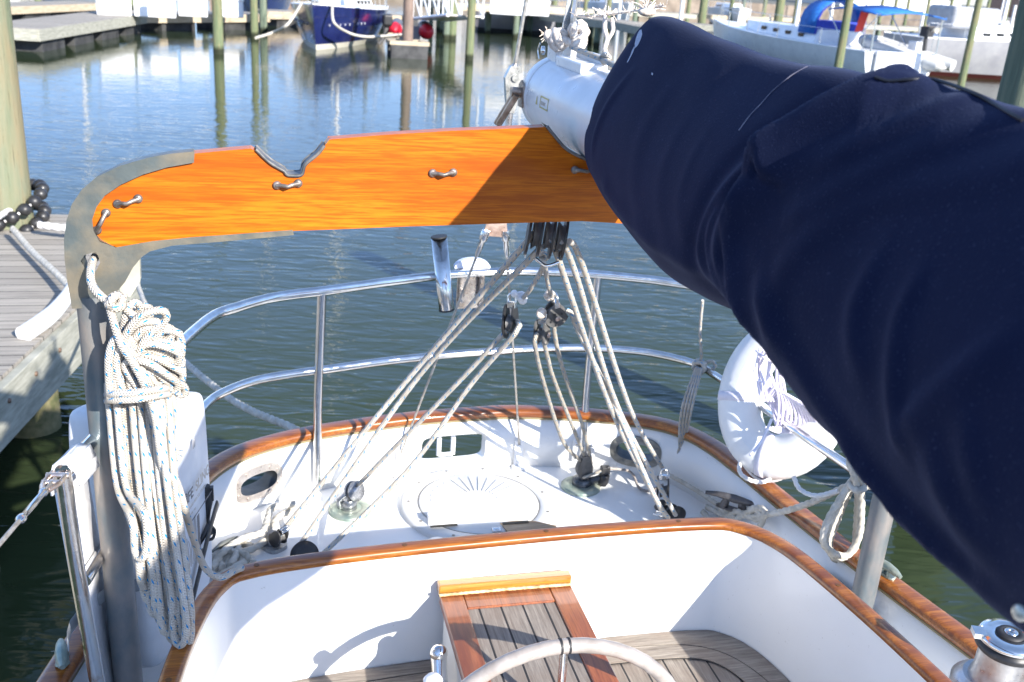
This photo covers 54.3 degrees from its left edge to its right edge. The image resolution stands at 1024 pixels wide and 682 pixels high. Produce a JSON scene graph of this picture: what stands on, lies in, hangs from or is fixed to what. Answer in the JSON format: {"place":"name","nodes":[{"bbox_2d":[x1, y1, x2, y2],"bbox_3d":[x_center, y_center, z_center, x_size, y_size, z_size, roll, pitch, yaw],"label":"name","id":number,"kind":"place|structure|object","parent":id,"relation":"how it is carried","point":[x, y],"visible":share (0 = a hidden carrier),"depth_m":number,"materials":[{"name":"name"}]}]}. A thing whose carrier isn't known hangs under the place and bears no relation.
{"place":"outdoors","nodes":[
{"label":"outdoors","id":0,"kind":"place"},
{"bbox_2d":[0,0,1004,681],"bbox_3d":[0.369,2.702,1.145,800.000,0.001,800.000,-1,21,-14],"label":"water","id":1,"kind":"structure","parent":0,"point":[288,98],"depth_m":9.64,"materials":[{"name":"blue liquid"}]},
{"bbox_2d":[0,0,33,229],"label":"mooring piling","id":2,"kind":"object","parent":1,"relation":"in","point":[15,189],"visible":0.28,"depth_m":7.45,"materials":[{"name":"wood"}]},
{"bbox_2d":[0,208,12,218],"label":"dock line","id":3,"kind":"object","parent":2,"relation":"attached to","point":[3,213],"visible":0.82,"depth_m":7.46,"materials":[{"name":"white fabric"}]},
{"bbox_2d":[0,178,51,232],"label":"rope beads","id":4,"kind":"object","parent":2,"relation":"attached to","point":[40,189],"visible":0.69,"depth_m":7.66,"materials":[{"name":"black plastic"}]},
{"bbox_2d":[10,0,96,19],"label":"floating dock","id":5,"kind":"object","parent":1,"relation":"on","point":[28,9],"visible":0.41,"depth_m":36.96,"materials":[{"name":"concrete"}]},
{"bbox_2d":[0,214,140,451],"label":"fixed dock","id":6,"kind":"object","parent":1,"relation":"in","point":[37,371],"visible":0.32,"depth_m":5.95,"materials":[{"name":"grey wood"}]},
{"bbox_2d":[15,283,70,340],"bbox_3d":[-2.673,-0.181,5.836,0.142,0.181,0.671,5,20,2],"label":"chafe hose","id":7,"kind":"object","parent":6,"relation":"on","point":[50,315],"visible":0.73,"depth_m":5.66,"materials":[{"name":"white paint"}]},
{"bbox_2d":[10,226,66,286],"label":"dock line","id":8,"kind":"object","parent":7,"relation":"attached to","point":[47,265],"visible":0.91,"depth_m":6.68,"materials":[{"name":"fabric"}]},
{"bbox_2d":[37,221,65,231],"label":"dock line","id":9,"kind":"object","parent":6,"relation":"on","point":[51,226],"visible":0.32,"depth_m":7.40,"materials":[{"name":"white fabric"}]},
{"bbox_2d":[12,11,146,51],"bbox_3d":[-13.706,-9.623,31.147,1.760,0.820,9.584,3,20,-4],"label":"floating dock","id":10,"kind":"object","parent":1,"relation":"on","point":[45,33],"visible":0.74,"depth_m":29.50,"materials":[{"name":"grey wood"}]},
{"bbox_2d":[96,0,131,15],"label":"dock box","id":11,"kind":"object","parent":10,"relation":"on","point":[115,7],"visible":1,"depth_m":33.62,"materials":[{"name":"white paint"}]},
{"bbox_2d":[133,0,175,17],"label":"dock box","id":12,"kind":"object","parent":10,"relation":"on","point":[157,8],"visible":1,"depth_m":34.08,"materials":[{"name":"white paint"}]},
{"bbox_2d":[132,10,269,30],"bbox_3d":[-12.298,-12.367,38.851,1.760,0.810,6.298,15,23,27],"label":"floating dock","id":13,"kind":"object","parent":1,"relation":"on","point":[182,23],"visible":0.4,"depth_m":37.69,"materials":[{"name":"grey wood"}]},
{"bbox_2d":[178,0,207,16],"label":"dock box","id":14,"kind":"object","parent":13,"relation":"on","point":[193,8],"visible":1,"depth_m":35.75,"materials":[{"name":"white paint"}]},
{"bbox_2d":[222,0,243,17],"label":"dock box","id":15,"kind":"object","parent":13,"relation":"on","point":[232,8],"visible":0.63,"depth_m":36.86,"materials":[{"name":"white paint"}]},
{"bbox_2d":[212,0,223,53],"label":"mooring piling","id":16,"kind":"object","parent":1,"relation":"in","point":[217,25],"visible":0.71,"depth_m":29.62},
{"bbox_2d":[250,0,258,37],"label":"mooring piling","id":17,"kind":"object","parent":1,"relation":"in","point":[254,32],"visible":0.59,"depth_m":36.23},
{"bbox_2d":[259,0,267,32],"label":"mooring piling","id":18,"kind":"object","parent":1,"relation":"in","point":[263,16],"visible":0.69,"depth_m":38.92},
{"bbox_2d":[243,0,290,11],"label":"moored sailboat","id":19,"kind":"object","parent":1,"relation":"on","point":[279,4],"visible":0.29,"depth_m":47.17,"materials":[{"name":"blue paint"}]},
{"bbox_2d":[258,9,402,28],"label":"floating dock","id":20,"kind":"object","parent":1,"relation":"on","point":[279,18],"visible":0.17,"depth_m":43.33,"materials":[{"name":"brown wood"}]},
{"bbox_2d":[291,0,388,49],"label":"moored sailboat","id":21,"kind":"object","parent":1,"relation":"on","point":[317,29],"visible":0.96,"depth_m":34.62,"materials":[{"name":"blue"}]},
{"bbox_2d":[255,1,302,38],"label":"bow line","id":22,"kind":"object","parent":21,"relation":"attached to","point":[285,25],"visible":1,"depth_m":31.65,"materials":[{"name":"fabric"}]},
{"bbox_2d":[331,4,401,37],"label":"bow line","id":23,"kind":"object","parent":21,"relation":"attached to","point":[357,35],"visible":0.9,"depth_m":33.79,"materials":[{"name":"fabric"}]},
{"bbox_2d":[377,13,397,45],"bbox_3d":[-4.495,-11.362,36.577,0.920,1.177,0.500,-1,21,-14],"label":"outboard motor","id":24,"kind":"object","parent":21,"relation":"attached to","point":[386,20],"visible":0.94,"depth_m":36.28,"materials":[{"name":"black plastic"}]},
{"bbox_2d":[386,38,429,59],"bbox_3d":[-3.483,-9.705,33.191,1.350,0.560,1.150,-1,21,-14],"label":"pile float","id":25,"kind":"object","parent":1,"relation":"on","point":[413,49],"visible":0.96,"depth_m":32.69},
{"bbox_2d":[402,0,413,40],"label":"mooring piling","id":26,"kind":"object","parent":1,"relation":"in","point":[408,10],"visible":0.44,"depth_m":32.74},
{"bbox_2d":[388,18,433,39],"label":"buoys","id":27,"kind":"object","parent":1,"relation":"on","point":[423,29],"visible":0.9,"depth_m":37.75,"materials":[{"name":"red"}]},
{"bbox_2d":[443,0,450,39],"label":"mooring piling","id":28,"kind":"object","parent":1,"relation":"in","point":[446,30],"visible":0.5,"depth_m":42.56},
{"bbox_2d":[449,0,457,39],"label":"mooring piling","id":29,"kind":"object","parent":1,"relation":"in","point":[453,28],"visible":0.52,"depth_m":42.71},
{"bbox_2d":[465,0,475,60],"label":"mooring piling","id":30,"kind":"object","parent":1,"relation":"in","point":[469,46],"visible":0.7,"depth_m":33.29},
{"bbox_2d":[418,0,582,37],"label":"timber pier","id":31,"kind":"structure","parent":1,"relation":"in","point":[553,9],"depth_m":46.84,"materials":[{"name":"brown wood"}]},
{"bbox_2d":[413,0,484,21],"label":"gangway","id":32,"kind":"object","parent":31,"relation":"attached to","point":[447,16],"visible":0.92,"depth_m":36.27,"materials":[{"name":"white paint"}]},
{"bbox_2d":[490,0,518,15],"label":"dock box","id":33,"kind":"object","parent":31,"relation":"on","point":[504,7],"visible":0.97,"depth_m":35.19,"materials":[{"name":"white paint"}]},
{"bbox_2d":[517,0,526,15],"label":"dock box","id":34,"kind":"object","parent":33,"relation":"attached to","point":[520,5],"visible":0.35,"depth_m":35.33,"materials":[{"name":"white paint"}]},
{"bbox_2d":[526,0,549,16],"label":"dock box","id":35,"kind":"object","parent":31,"relation":"on","point":[538,8],"visible":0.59,"depth_m":36.04,"materials":[{"name":"white paint"}]},
{"bbox_2d":[36,122,1023,681],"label":"sailing yacht","id":36,"kind":"object","parent":1,"relation":"on","point":[504,556],"visible":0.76,"depth_m":2.15,"materials":[{"name":"white"}]},
{"bbox_2d":[0,470,70,546],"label":"lifeline","id":37,"kind":"object","parent":36,"relation":"attached to","point":[54,483],"visible":1,"depth_m":1.56,"materials":[{"name":"metal"}]},
{"bbox_2d":[50,391,218,681],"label":"rescue sling bag","id":38,"kind":"object","parent":36,"relation":"attached to","point":[80,459],"visible":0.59,"depth_m":2.04,"materials":[{"name":"fabric"}]},
{"bbox_2d":[86,253,244,648],"bbox_3d":[-0.597,0.213,1.737,0.238,0.695,0.247,-1,21,-14],"label":"rope coil","id":39,"kind":"object","parent":36,"relation":"hanging from","point":[145,384],"visible":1,"depth_m":1.72,"materials":[{"name":"fabric"}]},
{"bbox_2d":[136,283,298,429],"bbox_3d":[-1.695,-0.159,4.862,0.234,0.627,4.474,-7,23,-27],"label":"mooring line","id":40,"kind":"object","parent":36,"relation":"attached to","point":[236,402],"visible":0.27,"depth_m":3.35,"materials":[{"name":"fabric"}]},
{"bbox_2d":[212,500,298,579],"bbox_3d":[-0.695,0.530,2.674,0.132,0.044,0.431,10,21,15],"label":"rope heap","id":41,"kind":"object","parent":36,"relation":"on","point":[230,554],"visible":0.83,"depth_m":2.64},
{"bbox_2d":[268,525,289,547],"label":"deck block","id":42,"kind":"structure","parent":36,"relation":"on","point":[278,536],"depth_m":2.65,"materials":[{"name":"black plastic"}]},
{"bbox_2d":[290,540,318,555],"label":"turning block","id":43,"kind":"structure","parent":36,"relation":"on","point":[303,547],"depth_m":2.63,"materials":[{"name":"black plastic"}]},
{"bbox_2d":[299,244,544,541],"bbox_3d":[-0.198,0.158,2.403,0.695,0.982,0.232,16,24,30],"label":"sheet line","id":44,"kind":"object","parent":36,"relation":"on","point":[517,271],"visible":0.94,"depth_m":2.54,"materials":[{"name":"fabric"}]},
{"bbox_2d":[400,0,527,453],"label":"backstay","id":45,"kind":"object","parent":36,"relation":"attached to","point":[512,77],"visible":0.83,"depth_m":2.74,"materials":[{"name":"metal"}]},
{"bbox_2d":[494,42,609,156],"bbox_3d":[0.569,0.183,0.257,0.214,0.214,4.271,-1,21,-14],"label":"boom","id":46,"kind":"object","parent":36,"relation":"on","point":[557,93],"visible":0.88,"depth_m":1.92,"materials":[{"name":"white paint"}]},
{"bbox_2d":[523,221,569,266],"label":"triple block","id":47,"kind":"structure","parent":46,"relation":"hanging from","point":[553,234],"depth_m":1.97,"materials":[{"name":"black plastic"}]},
{"bbox_2d":[282,231,532,527],"bbox_3d":[-0.244,0.131,2.399,0.725,0.979,0.197,15,23,28],"label":"sheet line","id":48,"kind":"object","parent":47,"relation":"hanging from","point":[503,268],"visible":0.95,"depth_m":2.49,"materials":[{"name":"fabric"}]},
{"bbox_2d":[521,251,553,299],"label":"becket line","id":49,"kind":"object","parent":47,"relation":"hanging from","point":[542,256],"visible":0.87,"depth_m":2.26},
{"bbox_2d":[511,290,527,304],"bbox_3d":[0.016,-0.105,2.389,0.042,0.038,0.027,-1,21,-14],"label":"rope knot","id":50,"kind":"object","parent":49,"relation":"attached to","point":[516,294],"visible":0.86,"depth_m":2.38,"materials":[{"name":"white fabric"}]},
{"bbox_2d":[501,293,518,338],"bbox_3d":[-0.003,-0.060,2.405,0.036,0.114,0.053,12,22,20],"label":"single block","id":51,"kind":"object","parent":50,"relation":"hanging from","point":[508,322],"depth_m":2.40,"materials":[{"name":"black plastic"}]},
{"bbox_2d":[323,319,521,550],"bbox_3d":[-0.233,0.240,2.577,0.489,0.705,0.155,6,20,5],"label":"sheet line","id":52,"kind":"object","parent":51,"relation":"hanging from","point":[421,453],"visible":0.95,"depth_m":2.65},
{"bbox_2d":[356,329,508,486],"bbox_3d":[-0.225,0.193,2.650,0.498,0.614,0.024,18,24,33],"label":"sheet line","id":53,"kind":"object","parent":51,"relation":"hanging from","point":[445,395],"visible":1,"depth_m":2.62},
{"bbox_2d":[544,293,567,326],"bbox_3d":[0.107,-0.078,2.426,0.061,0.091,0.041,-6,22,-25],"label":"single block","id":54,"kind":"object","parent":49,"relation":"hanging from","point":[557,315],"depth_m":2.42,"materials":[{"name":"grey plastic"}]},
{"bbox_2d":[533,313,550,344],"bbox_3d":[0.076,-0.035,2.436,0.038,0.093,0.045,14,22,24],"label":"single block","id":55,"kind":"object","parent":54,"relation":"hanging from","point":[544,332],"depth_m":2.43,"materials":[{"name":"grey metal"}]},
{"bbox_2d":[536,308,546,318],"bbox_3d":[0.071,-0.067,2.409,0.026,0.026,0.010,-8,23,-30],"label":"toggle ball","id":56,"kind":"object","parent":55,"relation":"attached to","point":[541,313],"visible":1,"depth_m":2.40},
{"bbox_2d":[533,332,580,461],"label":"sheet line","id":57,"kind":"object","parent":55,"relation":"hanging from","point":[546,392],"visible":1,"depth_m":2.71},
{"bbox_2d":[542,342,585,455],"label":"sheet line","id":58,"kind":"object","parent":54,"relation":"hanging from","point":[553,378],"visible":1,"depth_m":2.74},
{"bbox_2d":[552,327,592,463],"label":"sheet line","id":59,"kind":"object","parent":54,"relation":"attached to","point":[560,360],"visible":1,"depth_m":2.69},
{"bbox_2d":[565,308,669,518],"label":"sheet line","id":60,"kind":"object","parent":54,"relation":"attached to","point":[633,448],"visible":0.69,"depth_m":2.77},
{"bbox_2d":[549,239,659,510],"bbox_3d":[0.209,0.132,2.479,0.131,0.970,0.800,16,23,29],"label":"sheet line","id":61,"kind":"object","parent":47,"relation":"attached to","point":[565,280],"visible":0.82,"depth_m":2.43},
{"bbox_2d":[567,238,665,471],"bbox_3d":[0.276,0.099,2.572,0.059,0.959,1.000,13,22,23],"label":"sheet line","id":62,"kind":"object","parent":47,"relation":"attached to","point":[572,243],"visible":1,"depth_m":2.48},
{"bbox_2d":[560,240,677,516],"bbox_3d":[0.228,0.136,2.476,0.159,0.969,0.786,17,24,31],"label":"sheet line","id":63,"kind":"object","parent":47,"relation":"attached to","point":[574,270],"visible":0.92,"depth_m":2.55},
{"bbox_2d":[539,19,589,52],"bbox_3d":[0.111,-0.617,2.017,0.106,0.070,0.048,16,23,29],"label":"outhaul lashing","id":64,"kind":"object","parent":46,"relation":"attached to","point":[575,33],"visible":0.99,"depth_m":2.01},
{"bbox_2d":[562,0,577,29],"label":"boom end fitting","id":65,"kind":"object","parent":46,"relation":"on","point":[569,17],"visible":0.33,"depth_m":2.02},
{"bbox_2d":[570,0,667,20],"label":"topping line","id":66,"kind":"object","parent":65,"relation":"attached to","point":[612,12],"visible":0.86,"depth_m":1.90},
{"bbox_2d":[569,45,614,66],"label":"outhaul line","id":67,"kind":"object","parent":46,"relation":"attached to","point":[604,58],"visible":0.78,"depth_m":1.89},
{"bbox_2d":[602,15,614,51],"bbox_3d":[0.184,-0.577,1.898,0.024,0.079,0.048,2,20,-7],"label":"cord tail","id":68,"kind":"object","parent":46,"relation":"hanging from","point":[607,36],"visible":0.91,"depth_m":1.90},
{"bbox_2d":[584,16,1023,631],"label":"sail cover","id":69,"kind":"object","parent":46,"relation":"attached to","point":[844,246],"visible":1,"depth_m":0.94,"materials":[{"name":"blue fabric"}]},
{"bbox_2d":[632,0,665,16],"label":"lashing knot","id":70,"kind":"object","parent":69,"relation":"attached to","point":[646,10],"visible":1,"depth_m":1.67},
{"bbox_2d":[610,467,663,491],"bbox_3d":[0.392,0.425,3.151,0.179,0.068,0.079,7,21,9],"label":"sheet tail","id":71,"kind":"object","parent":36,"relation":"on","point":[634,477],"visible":0.8,"depth_m":3.15},
{"bbox_2d":[653,503,685,518],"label":"deck block","id":72,"kind":"structure","parent":36,"relation":"on","point":[681,512],"depth_m":2.94,"materials":[{"name":"black plastic"}]},
{"bbox_2d":[677,299,716,453],"bbox_3d":[0.554,0.161,3.037,0.108,0.633,0.125,9,21,14],"label":"flag halyard","id":73,"kind":"object","parent":36,"relation":"attached to","point":[699,366],"visible":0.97,"depth_m":3.02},
{"bbox_2d":[669,472,735,516],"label":"mooring line","id":74,"kind":"object","parent":36,"relation":"on","point":[694,489],"visible":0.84,"depth_m":3.05,"materials":[{"name":"fabric"}]},
{"bbox_2d":[749,418,772,455],"bbox_3d":[0.679,0.294,2.710,0.091,0.277,0.366,17,24,32],"label":"buoy lashing","id":75,"kind":"object","parent":36,"relation":"attached to","point":[752,452],"visible":0.56,"depth_m":2.56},
{"bbox_2d":[700,483,845,527],"bbox_3d":[0.704,0.428,2.713,0.039,0.396,0.555,-5,22,-24],"label":"dock rope","id":76,"kind":"object","parent":36,"relation":"attached to","point":[762,514],"visible":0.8,"depth_m":2.75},
{"bbox_2d":[717,334,836,482],"bbox_3d":[0.759,0.159,2.796,0.374,0.472,0.205,17,24,32],"label":"life ring","id":77,"kind":"object","parent":36,"relation":"hanging from","point":[779,457],"visible":0.59,"depth_m":2.80,"materials":[{"name":"white plastic"}]},
{"bbox_2d":[737,462,771,483],"bbox_3d":[0.682,0.367,2.807,0.105,0.034,0.131,15,23,28],"label":"rope loop","id":78,"kind":"object","parent":77,"relation":"attached to","point":[749,479],"visible":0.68,"depth_m":2.76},
{"bbox_2d":[752,348,816,432],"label":"floating line","id":79,"kind":"object","parent":77,"relation":"attached to","point":[781,402],"visible":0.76,"depth_m":2.67,"materials":[{"name":"fabric"}]},
{"bbox_2d":[819,459,869,562],"bbox_3d":[0.833,0.411,2.444,0.190,0.365,0.098,-11,25,-36],"label":"rope hank","id":80,"kind":"object","parent":36,"relation":"hanging from","point":[856,486],"visible":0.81,"depth_m":2.42,"materials":[{"name":"fabric"}]},
{"bbox_2d":[791,476,839,497],"bbox_3d":[0.745,0.365,2.463,0.126,0.049,0.017,22,27,39],"label":"rope tail","id":81,"kind":"object","parent":80,"relation":"attached to","point":[810,494],"visible":1,"depth_m":2.46},
{"bbox_2d":[475,0,585,34],"bbox_3d":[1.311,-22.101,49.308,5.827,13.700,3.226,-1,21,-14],"label":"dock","id":82,"kind":"object","parent":1,"relation":"on","point":[502,23],"visible":0.2,"depth_m":50.07,"materials":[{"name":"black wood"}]},
{"bbox_2d":[539,14,644,46],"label":"timber pier","id":83,"kind":"structure","parent":1,"relation":"in","point":[630,28],"depth_m":44.77,"materials":[{"name":"grey wood"}]},
{"bbox_2d":[577,0,633,20],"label":"moored sailboat","id":84,"kind":"object","parent":1,"relation":"on","point":[598,4],"visible":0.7,"depth_m":65.42,"materials":[{"name":"white paint"}]},
{"bbox_2d":[632,0,638,20],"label":"mooring piling","id":85,"kind":"object","parent":1,"relation":"in","point":[634,17],"visible":0.27,"depth_m":63.77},
{"bbox_2d":[582,8,696,21],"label":"timber pier","id":86,"kind":"structure","parent":1,"relation":"in","point":[668,14],"depth_m":67.09,"materials":[{"name":"brown wood"}]},
{"bbox_2d":[679,0,684,19],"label":"slip post","id":87,"kind":"object","parent":1,"relation":"in","point":[681,10],"visible":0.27,"depth_m":61.44,"materials":[{"name":"white paint"}]},
{"bbox_2d":[685,0,690,21],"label":"mooring piling","id":88,"kind":"object","parent":1,"relation":"in","point":[688,7],"visible":0.45,"depth_m":74.01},
{"bbox_2d":[688,22,713,31],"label":"timber pier","id":89,"kind":"structure","parent":1,"relation":"in","point":[706,27],"depth_m":53.99,"materials":[{"name":"grey wood"}]},
{"bbox_2d":[697,0,707,23],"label":"mooring piling","id":90,"kind":"object","parent":1,"relation":"in","point":[702,15],"visible":0.37,"depth_m":56.36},
{"bbox_2d":[707,0,751,23],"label":"moored sailboat","id":91,"kind":"object","parent":1,"relation":"on","point":[735,15],"visible":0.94,"depth_m":76.08,"materials":[{"name":"white paint"}]},
{"bbox_2d":[692,13,799,23],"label":"timber pier","id":92,"kind":"structure","parent":1,"relation":"in","point":[727,17],"depth_m":76.87,"materials":[{"name":"brown wood"}]},
{"bbox_2d":[773,0,784,21],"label":"mooring piling","id":93,"kind":"object","parent":1,"relation":"in","point":[779,9],"visible":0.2,"depth_m":56.46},
{"bbox_2d":[712,0,947,75],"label":"moored sailboat","id":94,"kind":"object","parent":1,"relation":"on","point":[811,38],"visible":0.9,"depth_m":37.22,"materials":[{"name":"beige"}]},
{"bbox_2d":[858,34,955,71],"bbox_3d":[14.048,-10.291,35.629,1.580,0.985,3.520,-15,27,-41],"label":"inflatable dinghy","id":95,"kind":"object","parent":94,"relation":"hanging from","point":[938,63],"visible":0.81,"depth_m":35.18,"materials":[{"name":"rubber"}]},
{"bbox_2d":[834,0,853,67],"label":"mooring piling","id":96,"kind":"object","parent":1,"relation":"in","point":[843,36],"visible":0.48,"depth_m":29.91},
{"bbox_2d":[864,24,941,35],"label":"timber pier","id":97,"kind":"structure","parent":1,"relation":"in","point":[911,29],"depth_m":74.13,"materials":[{"name":"grey wood"}]},
{"bbox_2d":[902,0,910,25],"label":"mooring piling","id":98,"kind":"object","parent":1,"relation":"in","point":[906,15],"visible":0.56,"depth_m":96.63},
{"bbox_2d":[918,0,927,32],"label":"slip post","id":99,"kind":"object","parent":1,"relation":"in","point":[924,10],"visible":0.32,"depth_m":75.08,"materials":[{"name":"white paint"}]},
{"bbox_2d":[923,0,930,25],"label":"mooring piling","id":100,"kind":"object","parent":1,"relation":"in","point":[927,10],"visible":0.32,"depth_m":79.65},
{"bbox_2d":[883,0,1013,79],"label":"moored sailboat","id":101,"kind":"object","parent":1,"relation":"on","point":[990,50],"visible":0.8,"depth_m":41.61,"materials":[{"name":"white"}]},
{"bbox_2d":[957,0,982,89],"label":"mooring piling","id":102,"kind":"object","parent":1,"relation":"in","point":[969,46],"visible":0.67,"depth_m":32.93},
{"bbox_2d":[985,0,1019,28],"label":"moored sailboat","id":103,"kind":"object","parent":1,"relation":"on","point":[1007,23],"visible":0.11,"depth_m":89.63,"materials":[{"name":"white paint"}]},
{"bbox_2d":[996,0,1023,107],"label":"mooring piling","id":104,"kind":"object","parent":1,"relation":"in","point":[1011,89],"visible":0.06,"depth_m":5.01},
{"bbox_2d":[654,500,666,509],"bbox_3d":[0.457,0.499,3.036,0.048,0.025,0.048,-1,21,-14],"label":"block base","id":105,"kind":"object","parent":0,"point":[663,502],"visible":0.32,"depth_m":3.03,"materials":[{"name":"grey plastic"}]},
{"bbox_2d":[656,468,669,497],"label":"deck block","id":106,"kind":"structure","parent":105,"relation":"on","point":[664,477],"depth_m":3.00,"materials":[{"name":"silver metal"}]},
{"bbox_2d":[714,0,1014,20],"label":"shore ground","id":107,"kind":"structure","parent":0,"point":[790,2],"depth_m":120.95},
{"bbox_2d":[458,0,1014,26],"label":"seawall","id":108,"kind":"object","parent":107,"relation":"on","point":[674,6],"visible":0.25,"depth_m":106.61,"materials":[{"name":"stone"}]},
{"bbox_2d":[801,0,961,11],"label":"waterfront building","id":109,"kind":"structure","parent":0,"point":[916,5],"depth_m":128.81,"materials":[{"name":"white"}]},
{"bbox_2d":[961,0,987,5],"label":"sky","id":110,"kind":"structure","parent":0,"point":[964,2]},
{"bbox_2d":[990,0,1019,17],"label":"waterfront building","id":111,"kind":"structure","parent":0,"point":[995,4],"depth_m":136.64,"materials":[{"name":"white"}]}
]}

